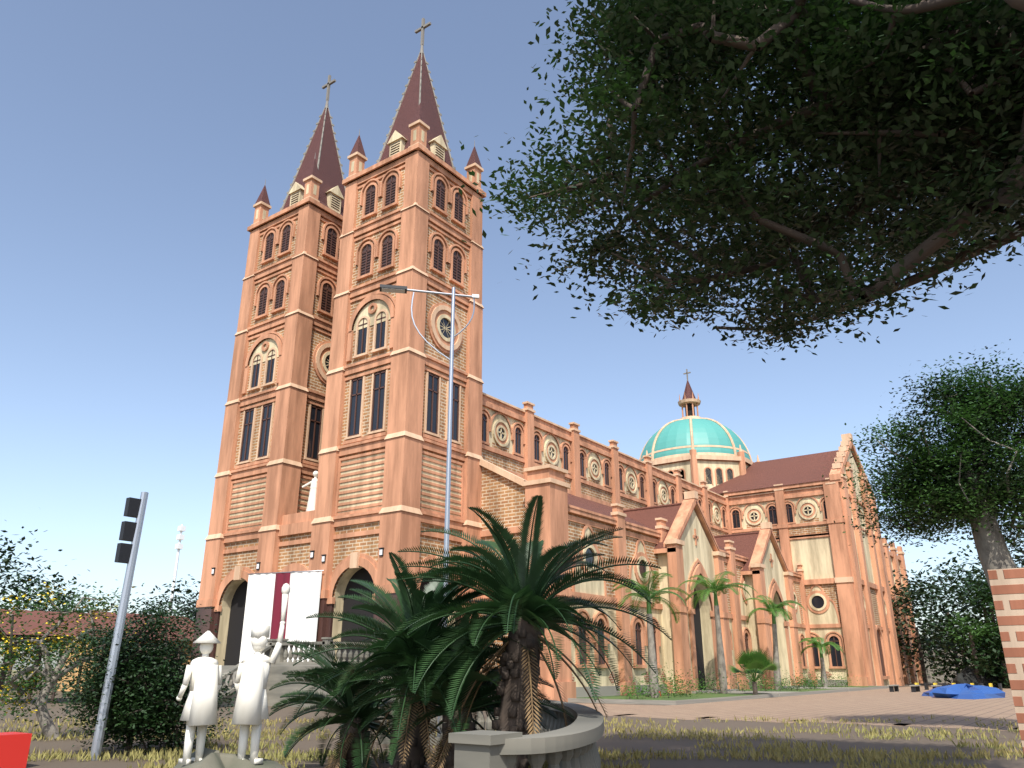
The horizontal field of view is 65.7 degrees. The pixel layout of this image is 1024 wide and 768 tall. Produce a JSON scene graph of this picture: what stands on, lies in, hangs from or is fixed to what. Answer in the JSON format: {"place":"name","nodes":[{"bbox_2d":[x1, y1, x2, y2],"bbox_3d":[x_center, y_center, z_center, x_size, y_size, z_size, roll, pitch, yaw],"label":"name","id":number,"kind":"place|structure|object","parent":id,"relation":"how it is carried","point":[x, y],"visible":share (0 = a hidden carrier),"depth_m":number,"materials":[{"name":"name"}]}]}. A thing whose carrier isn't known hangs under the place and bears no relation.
{"place":"outdoors","nodes":[
{"label":"outdoors","id":0,"kind":"place"},
{"bbox_2d":[129,637,400,706],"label":"front terrace","id":1,"kind":"structure","parent":0,"point":[280,666],"depth_m":37.08,"materials":[{"name":"grey stone"}]},
{"bbox_2d":[0,670,1023,767],"bbox_3d":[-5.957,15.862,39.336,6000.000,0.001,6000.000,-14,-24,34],"label":"ground","id":2,"kind":"structure","parent":0,"point":[645,744],"depth_m":18.54,"materials":[{"name":"plant"}]},
{"bbox_2d":[0,565,160,739],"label":"flower tree","id":3,"kind":"object","parent":2,"relation":"on","point":[53,645],"depth_m":19.72,"materials":[{"name":"plant"}]},
{"bbox_2d":[0,520,200,689],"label":"trees","id":4,"kind":"object","parent":2,"relation":"on","point":[7,561],"depth_m":69.90,"materials":[{"name":"plant"}]},
{"bbox_2d":[90,492,148,760],"bbox_3d":[-7.851,4.678,15.865,0.306,5.153,0.437,-14,-24,34],"label":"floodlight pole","id":5,"kind":"object","parent":2,"relation":"on","point":[126,553],"visible":0.97,"depth_m":16.05,"materials":[{"name":"grey metal"}]},
{"bbox_2d":[25,591,236,755],"bbox_3d":[-8.022,6.308,16.660,4.600,3.683,4.564,-14,-24,34],"label":"bush","id":6,"kind":"object","parent":2,"relation":"on","point":[121,675],"depth_m":16.03,"materials":[{"name":"green plant"}]},
{"bbox_2d":[173,583,289,767],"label":"statue group","id":7,"kind":"object","parent":2,"relation":"on","point":[203,674],"visible":1,"depth_m":8.33},
{"bbox_2d":[190,75,345,664],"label":"tower","id":8,"kind":"structure","parent":2,"relation":"on","point":[270,449],"depth_m":53.00,"materials":[{"name":"brick"}]},
{"bbox_2d":[239,570,323,661],"bbox_3d":[-13.198,13.200,45.160,6.802,5.156,0.193,-14,-24,34],"label":"banner","id":9,"kind":"object","parent":8,"relation":"attached to","point":[263,605],"visible":0.59,"depth_m":45.26,"materials":[{"name":"white fabric"}]},
{"bbox_2d":[277,285,336,572],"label":"facade","id":10,"kind":"structure","parent":2,"relation":"on","point":[295,531],"depth_m":47.02,"materials":[{"name":"brick"}]},
{"bbox_2d":[269,639,440,767],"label":"cycad","id":11,"kind":"object","parent":2,"relation":"on","point":[338,708],"depth_m":13.25,"materials":[{"name":"green plant"}]},
{"bbox_2d":[325,732,385,767],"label":"dead cycad fronds","id":12,"kind":"object","parent":11,"relation":"attached to","point":[344,750],"visible":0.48,"depth_m":12.92,"materials":[{"name":"brown plant"}]},
{"bbox_2d":[308,18,485,671],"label":"tower","id":13,"kind":"structure","parent":2,"relation":"on","point":[382,453],"depth_m":47.58,"materials":[{"name":"brick"}]},
{"bbox_2d":[293,552,540,767],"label":"cycad","id":14,"kind":"object","parent":2,"relation":"on","point":[417,595],"depth_m":12.36,"materials":[{"name":"green plant"}]},
{"bbox_2d":[364,688,477,767],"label":"dead cycad fronds","id":15,"kind":"object","parent":14,"relation":"attached to","point":[426,748],"visible":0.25,"depth_m":11.58,"materials":[{"name":"brown plant"}]},
{"bbox_2d":[380,284,478,736],"bbox_3d":[-2.390,2.846,21.093,2.880,12.134,0.300,3,-20,-9],"label":"street lamp","id":16,"kind":"object","parent":2,"relation":"on","point":[393,288],"visible":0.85,"depth_m":22.35,"materials":[{"name":"grey metal"}]},
{"bbox_2d":[342,608,573,767],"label":"cycad","id":17,"kind":"object","parent":2,"relation":"on","point":[473,675],"depth_m":11.87,"materials":[{"name":"green plant"}]},
{"bbox_2d":[427,727,453,767],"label":"dead cycad fronds","id":18,"kind":"object","parent":17,"relation":"attached to","point":[443,759],"visible":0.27,"depth_m":11.62,"materials":[{"name":"brown plant"}]},
{"bbox_2d":[0,524,988,704],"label":"background buildings","id":19,"kind":"structure","parent":2,"relation":"on","point":[37,617],"depth_m":43.32,"materials":[{"name":"red roof tile"},{"name":"brick"},{"name":"plaster"}]},
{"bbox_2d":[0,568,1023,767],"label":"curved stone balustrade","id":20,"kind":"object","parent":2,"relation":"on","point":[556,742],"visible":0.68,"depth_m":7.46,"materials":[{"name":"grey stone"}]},
{"bbox_2d":[0,714,1023,767],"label":"grass tufts","id":21,"kind":"object","parent":2,"relation":"on","point":[867,755],"visible":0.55,"depth_m":15.65,"materials":[{"name":"yellow plant"}]},
{"bbox_2d":[479,392,817,701],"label":"church nave","id":22,"kind":"structure","parent":2,"relation":"on","point":[582,485],"depth_m":53.63,"materials":[{"name":"brick"}]},
{"bbox_2d":[623,491,737,693],"bbox_3d":[10.331,15.377,58.726,9.100,14.050,8.800,-14,-24,34],"label":"porch","id":23,"kind":"object","parent":2,"relation":"on","point":[687,548],"visible":0.73,"depth_m":56.48,"materials":[{"name":"painted plaster"},{"name":"brick"},{"name":"roof tile"}]},
{"bbox_2d":[568,685,888,704],"bbox_3d":[18.447,22.209,57.290,6.900,0.220,45.400,-14,-24,34],"label":"garden bed","id":24,"kind":"object","parent":2,"relation":"on","point":[745,694],"visible":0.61,"depth_m":45.34,"materials":[{"name":"green plant"}]},
{"bbox_2d":[611,570,691,697],"bbox_3d":[7.711,14.187,44.925,4.470,6.775,4.840,-14,-24,34],"label":"palm","id":25,"kind":"object","parent":24,"relation":"on","point":[651,650],"depth_m":45.26,"materials":[{"name":"green plant"}]},
{"bbox_2d":[678,571,757,693],"bbox_3d":[13.637,16.089,51.821,4.964,7.841,4.643,-14,-24,34],"label":"palm","id":26,"kind":"object","parent":24,"relation":"on","point":[721,659],"depth_m":52.15,"materials":[{"name":"green plant"}]},
{"bbox_2d":[727,649,781,694],"bbox_3d":[15.031,17.695,48.949,3.687,2.865,3.041,-14,-24,34],"label":"fan palm","id":27,"kind":"object","parent":24,"relation":"on","point":[754,660],"depth_m":48.38,"materials":[{"name":"green plant"}]},
{"bbox_2d":[743,595,805,689],"bbox_3d":[20.232,19.659,60.632,4.860,7.123,4.261,-14,-24,34],"label":"palm","id":28,"kind":"object","parent":24,"relation":"on","point":[775,652],"depth_m":60.67,"materials":[{"name":"green plant"}]},
{"bbox_2d":[799,637,843,686],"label":"palm","id":29,"kind":"object","parent":24,"relation":"on","point":[818,645],"depth_m":70.07,"materials":[{"name":"green plant"}]},
{"bbox_2d":[615,659,860,698],"bbox_3d":[18.038,21.822,58.157,6.878,2.837,43.783,-14,-24,34],"label":"shrub","id":30,"kind":"object","parent":2,"relation":"on","point":[709,686],"depth_m":51.35,"materials":[{"name":"plant"}]},
{"bbox_2d":[714,522,807,688],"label":"porch","id":31,"kind":"object","parent":2,"relation":"on","point":[765,571],"visible":0.66,"depth_m":69.35,"materials":[{"name":"painted plaster"},{"name":"brick"},{"name":"roof tile"}]},
{"bbox_2d":[710,433,904,685],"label":"transept","id":32,"kind":"structure","parent":2,"relation":"on","point":[849,603],"depth_m":81.14,"materials":[{"name":"brick"}]},
{"bbox_2d":[639,369,760,493],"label":"dome","id":33,"kind":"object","parent":32,"relation":"on","point":[692,447],"visible":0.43,"depth_m":92.75,"materials":[{"name":"teal paint"}]},
{"bbox_2d":[882,537,922,683],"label":"choir","id":34,"kind":"structure","parent":2,"relation":"on","point":[894,560],"depth_m":98.24,"materials":[{"name":"brick"}]},
{"bbox_2d":[817,339,1023,592],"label":"tree","id":35,"kind":"object","parent":2,"relation":"on","point":[968,416],"depth_m":23.30,"materials":[{"name":"green plant"}]},
{"bbox_2d":[920,632,988,649],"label":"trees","id":36,"kind":"object","parent":2,"relation":"on","point":[937,641],"visible":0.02,"depth_m":151.31,"materials":[{"name":"green plant"}]},
{"bbox_2d":[888,527,1023,687],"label":"trees","id":37,"kind":"object","parent":2,"relation":"on","point":[935,628],"depth_m":82.88,"materials":[{"name":"green plant"}]},
{"bbox_2d":[953,666,1004,687],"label":"pile","id":38,"kind":"object","parent":2,"relation":"on","point":[966,676],"visible":0.2,"depth_m":74.35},
{"bbox_2d":[0,0,1023,669],"label":"sky","id":39,"kind":"structure","parent":0,"point":[140,140],"materials":[{"name":"blue"}]},
{"bbox_2d":[384,495,671,767],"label":"cycad","id":40,"kind":"object","parent":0,"point":[538,565],"depth_m":11.73,"materials":[{"name":"green plant"}]},
{"bbox_2d":[455,636,607,733],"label":"dead cycad fronds","id":41,"kind":"object","parent":40,"relation":"attached to","point":[527,705],"visible":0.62,"depth_m":11.45,"materials":[{"name":"brown plant"}]},
{"bbox_2d":[459,0,1023,362],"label":"tree","id":42,"kind":"object","parent":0,"point":[902,46],"depth_m":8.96,"materials":[{"name":"green plant"}]},
{"bbox_2d":[576,683,1018,730],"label":"paving","id":43,"kind":"structure","parent":0,"point":[904,703],"depth_m":33.84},
{"bbox_2d":[941,575,1004,684],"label":"tree","id":44,"kind":"object","parent":43,"relation":"on","point":[985,628],"depth_m":76.45,"materials":[{"name":"plant"}]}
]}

